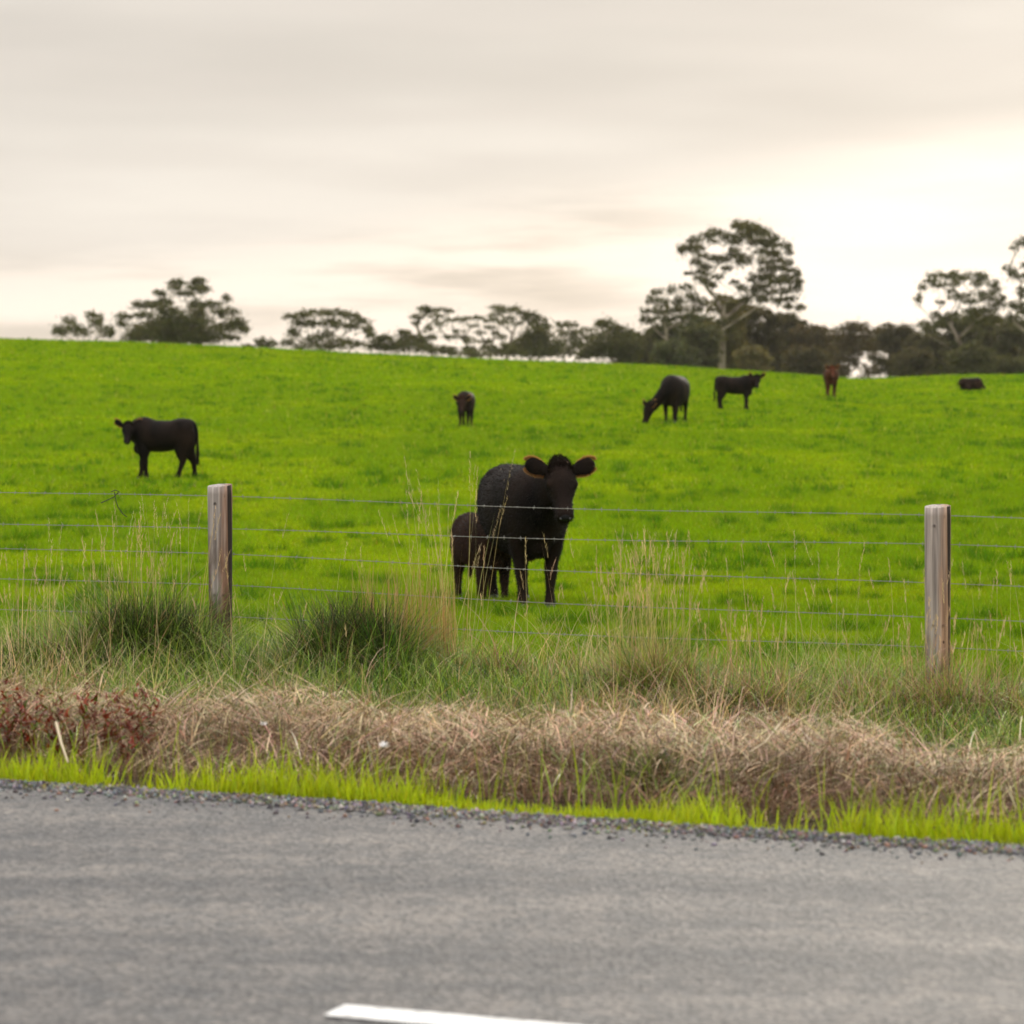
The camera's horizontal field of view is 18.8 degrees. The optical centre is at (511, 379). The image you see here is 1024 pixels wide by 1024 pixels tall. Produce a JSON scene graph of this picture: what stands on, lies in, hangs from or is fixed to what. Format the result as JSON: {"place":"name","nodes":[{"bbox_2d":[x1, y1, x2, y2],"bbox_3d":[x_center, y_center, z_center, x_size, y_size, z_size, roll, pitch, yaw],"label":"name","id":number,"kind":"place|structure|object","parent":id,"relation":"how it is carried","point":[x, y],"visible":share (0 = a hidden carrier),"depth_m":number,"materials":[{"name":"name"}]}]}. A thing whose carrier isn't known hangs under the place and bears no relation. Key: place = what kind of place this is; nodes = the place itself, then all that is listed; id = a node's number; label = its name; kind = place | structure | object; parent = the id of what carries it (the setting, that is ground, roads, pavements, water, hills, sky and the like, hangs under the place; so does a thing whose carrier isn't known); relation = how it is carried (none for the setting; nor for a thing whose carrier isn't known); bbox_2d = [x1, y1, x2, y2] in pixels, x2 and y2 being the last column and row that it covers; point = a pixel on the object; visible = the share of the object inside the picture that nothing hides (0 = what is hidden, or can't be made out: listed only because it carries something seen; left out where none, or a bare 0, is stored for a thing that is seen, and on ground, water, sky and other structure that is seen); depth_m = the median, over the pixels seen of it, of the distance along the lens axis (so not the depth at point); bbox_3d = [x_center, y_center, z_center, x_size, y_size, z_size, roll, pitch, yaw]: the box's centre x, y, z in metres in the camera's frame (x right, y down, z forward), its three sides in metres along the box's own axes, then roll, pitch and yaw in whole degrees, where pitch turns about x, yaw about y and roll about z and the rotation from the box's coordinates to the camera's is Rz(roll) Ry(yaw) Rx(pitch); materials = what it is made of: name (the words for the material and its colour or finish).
{"place":"outdoors","nodes":[
{"label":"outdoors","id":0,"kind":"place"},
{"bbox_2d":[0,787,1023,1023],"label":"road","id":1,"kind":"structure","parent":0,"point":[162,912],"depth_m":8.91,"materials":[{"name":"grey asphalt"}]},
{"bbox_2d":[324,1004,558,1023],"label":"road marking","id":2,"kind":"object","parent":1,"relation":"on","point":[386,1014],"visible":1,"depth_m":7.58,"materials":[{"name":"paint"}]},
{"bbox_2d":[0,567,1023,793],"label":"verge grass","id":3,"kind":"structure","parent":0,"point":[547,692],"depth_m":15.50,"materials":[{"name":"plant"}]},
{"bbox_2d":[0,336,1023,845],"bbox_3d":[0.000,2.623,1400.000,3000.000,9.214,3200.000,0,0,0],"label":"field ground","id":4,"kind":"structure","parent":0,"point":[784,823],"depth_m":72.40,"materials":[{"name":"green plant"}]},
{"bbox_2d":[0,689,23,755],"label":"dock weed","id":5,"kind":"object","parent":4,"relation":"on","point":[11,726],"visible":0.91,"depth_m":12.81,"materials":[{"name":"brown plant"}]},
{"bbox_2d":[0,677,28,746],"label":"dock weed","id":6,"kind":"object","parent":4,"relation":"on","point":[6,681],"visible":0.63,"depth_m":13.25,"materials":[{"name":"brown plant"}]},
{"bbox_2d":[9,682,44,754],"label":"dock weed","id":7,"kind":"object","parent":4,"relation":"on","point":[21,706],"visible":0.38,"depth_m":13.22,"materials":[{"name":"brown plant"}]},
{"bbox_2d":[14,697,45,764],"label":"dock weed","id":8,"kind":"object","parent":4,"relation":"on","point":[26,738],"visible":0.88,"depth_m":12.79,"materials":[{"name":"brown plant"}]},
{"bbox_2d":[38,694,69,763],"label":"dock weed","id":9,"kind":"object","parent":4,"relation":"on","point":[47,723],"visible":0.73,"depth_m":12.59,"materials":[{"name":"brown plant"}]},
{"bbox_2d":[34,686,75,738],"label":"dock weed","id":10,"kind":"object","parent":4,"relation":"on","point":[49,707],"visible":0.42,"depth_m":13.41,"materials":[{"name":"brown plant"}]},
{"bbox_2d":[55,721,68,762],"bbox_3d":[-1.744,1.401,12.000,0.013,0.139,0.218,0,0,-20],"label":"broken cane","id":11,"kind":"object","parent":4,"relation":"on","point":[59,735],"visible":1,"depth_m":12.01,"materials":[{"name":"beige"}]},
{"bbox_2d":[48,672,94,764],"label":"dock weed","id":12,"kind":"object","parent":4,"relation":"on","point":[85,709],"visible":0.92,"depth_m":12.67,"materials":[{"name":"brown plant"}]},
{"bbox_2d":[0,539,156,679],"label":"grass tussock","id":13,"kind":"object","parent":4,"relation":"on","point":[37,646],"depth_m":16.79,"materials":[{"name":"plant"}]},
{"bbox_2d":[48,309,117,341],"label":"gum tree","id":14,"kind":"object","parent":4,"relation":"on","point":[96,323],"visible":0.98,"depth_m":329.56,"materials":[{"name":"green plant"}]},
{"bbox_2d":[73,685,102,748],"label":"dock weed","id":15,"kind":"object","parent":4,"relation":"on","point":[95,699],"visible":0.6,"depth_m":13.27,"materials":[{"name":"brown plant"}]},
{"bbox_2d":[82,686,119,758],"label":"dock weed","id":16,"kind":"object","parent":4,"relation":"on","point":[106,707],"visible":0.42,"depth_m":13.16,"materials":[{"name":"brown plant"}]},
{"bbox_2d":[91,700,119,757],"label":"dock weed","id":17,"kind":"object","parent":4,"relation":"on","point":[111,733],"visible":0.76,"depth_m":12.96,"materials":[{"name":"brown plant"}]},
{"bbox_2d":[103,688,140,767],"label":"dock weed","id":18,"kind":"object","parent":4,"relation":"on","point":[122,750],"visible":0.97,"depth_m":12.55,"materials":[{"name":"brown plant"}]},
{"bbox_2d":[113,682,145,749],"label":"dock weed","id":19,"kind":"object","parent":4,"relation":"on","point":[133,704],"visible":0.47,"depth_m":13.05,"materials":[{"name":"brown plant"}]},
{"bbox_2d":[117,691,163,760],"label":"dock weed","id":20,"kind":"object","parent":4,"relation":"on","point":[141,728],"visible":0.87,"depth_m":12.72,"materials":[{"name":"brown plant"}]},
{"bbox_2d":[3,493,279,677],"bbox_3d":[-2.064,1.383,17.127,1.910,1.510,1.749,0,0,0],"label":"grass tussock","id":21,"kind":"object","parent":4,"relation":"on","point":[144,625],"depth_m":17.00,"materials":[{"name":"green plant"}]},
{"bbox_2d":[122,688,161,741],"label":"dock weed","id":22,"kind":"object","parent":4,"relation":"on","point":[151,710],"visible":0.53,"depth_m":13.03,"materials":[{"name":"brown plant"}]},
{"bbox_2d":[114,417,199,478],"bbox_3d":[-6.279,1.228,54.843,1.542,1.186,0.668,0,0,-6],"label":"cow","id":23,"kind":"object","parent":4,"relation":"on","point":[146,436],"visible":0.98,"depth_m":54.67},
{"bbox_2d":[111,275,252,345],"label":"gum tree","id":24,"kind":"object","parent":4,"relation":"on","point":[171,326],"visible":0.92,"depth_m":328.36,"materials":[{"name":"green plant"}]},
{"bbox_2d":[261,722,266,797],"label":"white flower","id":25,"kind":"object","parent":4,"relation":"on","point":[262,723],"visible":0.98,"depth_m":11.40,"materials":[{"name":"green plant"}]},
{"bbox_2d":[252,335,279,347],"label":"bush","id":26,"kind":"object","parent":4,"relation":"on","point":[261,341],"visible":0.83,"depth_m":319.56,"materials":[{"name":"green plant"}]},
{"bbox_2d":[279,307,377,352],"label":"gum tree","id":27,"kind":"object","parent":4,"relation":"on","point":[332,322],"visible":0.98,"depth_m":330.07,"materials":[{"name":"green plant"}]},
{"bbox_2d":[201,558,513,693],"bbox_3d":[-0.822,1.483,16.596,2.015,1.222,1.524,0,0,32],"label":"grass tussock","id":28,"kind":"object","parent":4,"relation":"on","point":[357,627],"depth_m":16.51,"materials":[{"name":"green plant"}]},
{"bbox_2d":[379,741,387,784],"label":"white flower","id":29,"kind":"object","parent":4,"relation":"on","point":[383,744],"visible":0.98,"depth_m":11.25,"materials":[{"name":"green plant"}]},
{"bbox_2d":[363,326,438,355],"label":"bush","id":30,"kind":"object","parent":4,"relation":"on","point":[409,341],"visible":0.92,"depth_m":333.83,"materials":[{"name":"green plant"}]},
{"bbox_2d":[323,541,495,681],"bbox_3d":[-0.706,1.363,16.804,1.095,0.989,1.278,0,0,29],"label":"grass tussock","id":31,"kind":"object","parent":4,"relation":"on","point":[433,622],"depth_m":16.87,"materials":[{"name":"green plant"}]},
{"bbox_2d":[408,304,459,355],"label":"gum tree","id":32,"kind":"object","parent":4,"relation":"on","point":[426,309],"visible":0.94,"depth_m":349.72,"materials":[{"name":"green plant"}]},
{"bbox_2d":[453,391,475,426],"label":"calf","id":33,"kind":"object","parent":4,"relation":"on","point":[465,401],"visible":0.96,"depth_m":78.96},
{"bbox_2d":[421,313,511,358],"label":"gum tree","id":34,"kind":"object","parent":4,"relation":"on","point":[464,338],"visible":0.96,"depth_m":344.16,"materials":[{"name":"green plant"}]},
{"bbox_2d":[378,452,564,682],"bbox_3d":[-0.233,1.107,17.000,1.343,1.464,0.888,0,0,0],"label":"grass tussock","id":35,"kind":"object","parent":4,"relation":"on","point":[499,656],"depth_m":16.97,"materials":[{"name":"green plant"}]},
{"bbox_2d":[419,341,536,358],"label":"bush","id":36,"kind":"object","parent":4,"relation":"on","point":[496,351],"visible":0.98,"depth_m":329.49,"materials":[{"name":"green plant"}]},
{"bbox_2d":[449,511,533,599],"bbox_3d":[-0.250,1.676,29.000,0.574,0.937,1.134,0,0,-36],"label":"calf","id":37,"kind":"object","parent":4,"relation":"on","point":[462,524],"visible":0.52,"depth_m":28.76},
{"bbox_2d":[0,651,1023,830],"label":"dry grass","id":38,"kind":"structure","parent":4,"relation":"on","point":[492,734],"depth_m":12.48,"materials":[{"name":"plant"}]},
{"bbox_2d":[748,717,783,753],"bbox_3d":[1.031,1.420,12.394,0.035,0.103,0.438,0,0,24],"label":"broken cane","id":39,"kind":"object","parent":38,"relation":"on","point":[765,742],"visible":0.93,"depth_m":12.30,"materials":[{"name":"beige"}]},
{"bbox_2d":[0,778,1023,865],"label":"gravel","id":40,"kind":"structure","parent":4,"relation":"on","point":[379,808],"depth_m":10.95,"materials":[{"name":"grey gravel"}]},
{"bbox_2d":[0,484,1023,689],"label":"wire fence","id":41,"kind":"object","parent":4,"relation":"on","point":[937,521],"visible":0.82,"depth_m":16.81,"materials":[{"name":"grey"}]},
{"bbox_2d":[101,490,126,516],"bbox_3d":[-2.304,0.715,17.950,0.153,0.161,0.006,0,0,0],"label":"dead tendril","id":42,"kind":"object","parent":41,"relation":"attached to","point":[115,500],"visible":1,"depth_m":17.95,"materials":[{"name":"brown plant"}]},
{"bbox_2d":[0,511,1023,719],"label":"seeding grass","id":43,"kind":"structure","parent":4,"relation":"on","point":[640,614],"depth_m":16.40,"materials":[{"name":"green plant"}]},
{"bbox_2d":[488,303,556,358],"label":"gum tree","id":44,"kind":"object","parent":4,"relation":"on","point":[537,319],"visible":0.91,"depth_m":339.93,"materials":[{"name":"green plant"}]},
{"bbox_2d":[476,453,597,607],"bbox_3d":[0.161,1.384,28.326,0.859,1.500,2.411,0,0,-12],"label":"cow","id":45,"kind":"object","parent":4,"relation":"on","point":[533,481],"visible":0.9,"depth_m":27.76},
{"bbox_2d":[504,322,576,360],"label":"bush","id":46,"kind":"object","parent":4,"relation":"on","point":[538,342],"visible":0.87,"depth_m":333.61,"materials":[{"name":"green plant"}]},
{"bbox_2d":[548,320,599,360],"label":"gum tree","id":47,"kind":"object","parent":4,"relation":"on","point":[575,345],"visible":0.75,"depth_m":344.64,"materials":[{"name":"green plant"}]},
{"bbox_2d":[569,312,650,363],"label":"bush","id":48,"kind":"object","parent":4,"relation":"on","point":[620,344],"visible":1,"depth_m":334.06,"materials":[{"name":"green plant"}]},
{"bbox_2d":[613,332,657,364],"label":"gum tree","id":49,"kind":"object","parent":4,"relation":"on","point":[648,340],"visible":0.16,"depth_m":357.58,"materials":[{"name":"green plant"}]},
{"bbox_2d":[531,526,750,707],"bbox_3d":[0.652,1.369,16.035,1.429,1.265,1.517,0,0,0],"label":"grass tussock","id":50,"kind":"object","parent":4,"relation":"on","point":[652,661],"depth_m":15.96,"materials":[{"name":"plant"}]},
{"bbox_2d":[562,710,756,806],"bbox_3d":[0.541,1.529,12.127,0.886,0.535,0.719,0,0,17],"label":"grass tussock","id":51,"kind":"object","parent":4,"relation":"on","point":[651,769],"depth_m":12.09,"materials":[{"name":"beige plant"}]},
{"bbox_2d":[641,320,685,364],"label":"gum tree","id":52,"kind":"object","parent":4,"relation":"on","point":[671,333],"visible":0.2,"depth_m":363.77,"materials":[{"name":"green plant"}]},
{"bbox_2d":[642,375,690,423],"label":"cow","id":53,"kind":"object","parent":4,"relation":"on","point":[673,391],"visible":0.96,"depth_m":82.48},
{"bbox_2d":[635,282,707,342],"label":"gum tree","id":54,"kind":"object","parent":4,"relation":"on","point":[660,312],"visible":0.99,"depth_m":349.68,"materials":[{"name":"green plant"}]},
{"bbox_2d":[646,336,703,366],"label":"bush","id":55,"kind":"object","parent":4,"relation":"on","point":[675,352],"visible":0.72,"depth_m":317.52,"materials":[{"name":"green plant"}]},
{"bbox_2d":[672,312,718,364],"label":"gum tree","id":56,"kind":"object","parent":4,"relation":"on","point":[687,324],"visible":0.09,"depth_m":370.57,"materials":[{"name":"green plant"}]},
{"bbox_2d":[677,322,726,368],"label":"bush","id":57,"kind":"object","parent":4,"relation":"on","point":[705,339],"visible":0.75,"depth_m":323.33,"materials":[{"name":"green plant"}]},
{"bbox_2d":[701,292,750,369],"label":"gum tree","id":58,"kind":"object","parent":4,"relation":"on","point":[736,341],"visible":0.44,"depth_m":358.20,"materials":[{"name":"green plant"}]},
{"bbox_2d":[628,595,848,722],"bbox_3d":[1.153,1.496,15.493,1.279,0.867,1.222,0,0,0],"label":"grass tussock","id":59,"kind":"object","parent":4,"relation":"on","point":[771,693],"depth_m":15.43,"materials":[{"name":"green plant"}]},
{"bbox_2d":[713,372,765,409],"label":"heifer","id":60,"kind":"object","parent":4,"relation":"on","point":[744,385],"visible":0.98,"depth_m":97.16,"materials":[{"name":"black"}]},
{"bbox_2d":[675,217,806,368],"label":"gum tree","id":61,"kind":"object","parent":4,"relation":"on","point":[753,228],"visible":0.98,"depth_m":344.67,"materials":[{"name":"green plant"}]},
{"bbox_2d":[732,344,787,372],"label":"bush","id":62,"kind":"object","parent":4,"relation":"on","point":[757,358],"visible":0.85,"depth_m":320.25,"materials":[{"name":"green plant"}]},
{"bbox_2d":[739,303,790,372],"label":"gum tree","id":63,"kind":"object","parent":4,"relation":"on","point":[760,335],"visible":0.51,"depth_m":365.34,"materials":[{"name":"green plant"}]},
{"bbox_2d":[754,307,811,373],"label":"gum tree","id":64,"kind":"object","parent":4,"relation":"on","point":[794,320],"visible":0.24,"depth_m":371.80,"materials":[{"name":"green plant"}]},
{"bbox_2d":[780,343,830,375],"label":"bush","id":65,"kind":"object","parent":4,"relation":"on","point":[805,360],"visible":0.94,"depth_m":325.92,"materials":[{"name":"green plant"}]},
{"bbox_2d":[784,323,846,374],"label":"gum tree","id":66,"kind":"object","parent":4,"relation":"on","point":[815,335],"visible":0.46,"depth_m":359.18,"materials":[{"name":"green plant"}]},
{"bbox_2d":[637,331,1023,376],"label":"woodland","id":67,"kind":"object","parent":4,"relation":"on","point":[879,350],"visible":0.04,"depth_m":420.96,"materials":[{"name":"green plant"}]},
{"bbox_2d":[823,365,838,396],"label":"calf","id":68,"kind":"object","parent":4,"relation":"on","point":[830,375],"visible":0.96,"depth_m":112.51},
{"bbox_2d":[828,317,884,378],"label":"gum tree","id":69,"kind":"object","parent":4,"relation":"on","point":[853,328],"visible":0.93,"depth_m":366.38,"materials":[{"name":"green plant"}]},
{"bbox_2d":[798,634,966,692],"bbox_3d":[1.967,1.573,16.428,1.128,0.513,0.914,0,0,0],"label":"grass tussock","id":70,"kind":"object","parent":4,"relation":"on","point":[883,667],"depth_m":16.39,"materials":[{"name":"green plant"}]},
{"bbox_2d":[865,321,917,377],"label":"gum tree","id":71,"kind":"object","parent":4,"relation":"on","point":[892,334],"visible":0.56,"depth_m":372.96,"materials":[{"name":"green plant"}]},
{"bbox_2d":[768,610,1023,728],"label":"grass tussock","id":72,"kind":"object","parent":4,"relation":"on","point":[940,695],"depth_m":15.27,"materials":[{"name":"green plant"}]},
{"bbox_2d":[877,344,940,376],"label":"bush","id":73,"kind":"object","parent":4,"relation":"on","point":[905,362],"visible":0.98,"depth_m":335.22,"materials":[{"name":"green plant"}]},
{"bbox_2d":[892,330,950,375],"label":"gum tree","id":74,"kind":"object","parent":4,"relation":"on","point":[924,341],"visible":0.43,"depth_m":360.25,"materials":[{"name":"green plant"}]},
{"bbox_2d":[920,317,986,375],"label":"gum tree","id":75,"kind":"object","parent":4,"relation":"on","point":[969,336],"visible":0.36,"depth_m":366.88,"materials":[{"name":"green plant"}]},
{"bbox_2d":[912,268,1008,374],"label":"gum tree","id":76,"kind":"object","parent":4,"relation":"on","point":[982,316],"visible":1,"depth_m":339.54,"materials":[{"name":"green plant"}]},
{"bbox_2d":[943,340,999,374],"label":"bush","id":77,"kind":"object","parent":4,"relation":"on","point":[972,358],"visible":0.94,"depth_m":328.88,"materials":[{"name":"green plant"}]},
{"bbox_2d":[957,377,985,390],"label":"calf","id":78,"kind":"object","parent":4,"relation":"on","point":[976,383],"visible":0.97,"depth_m":119.60},
{"bbox_2d":[973,312,1020,374],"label":"gum tree","id":79,"kind":"object","parent":4,"relation":"on","point":[988,342],"visible":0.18,"depth_m":373.45,"materials":[{"name":"green plant"}]},
{"bbox_2d":[989,318,1023,372],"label":"gum tree","id":80,"kind":"object","parent":4,"relation":"on","point":[1007,341],"visible":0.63,"depth_m":360.99,"materials":[{"name":"green plant"}]},
{"bbox_2d":[989,352,1023,374],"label":"bush","id":81,"kind":"object","parent":4,"relation":"on","point":[1012,366],"visible":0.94,"depth_m":332.03,"materials":[{"name":"green plant"}]},
{"bbox_2d":[1000,235,1023,332],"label":"gum tree","id":82,"kind":"object","parent":4,"relation":"on","point":[1013,306],"visible":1,"depth_m":334.93,"materials":[{"name":"green plant"}]},
{"bbox_2d":[0,710,1023,850],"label":"roadside grass","id":83,"kind":"structure","parent":0,"point":[309,787],"depth_m":11.60,"materials":[{"name":"green plant"}]},
{"bbox_2d":[0,0,1023,378],"label":"sky","id":84,"kind":"structure","parent":0,"point":[385,159],"materials":[{"name":"white"}]}
]}

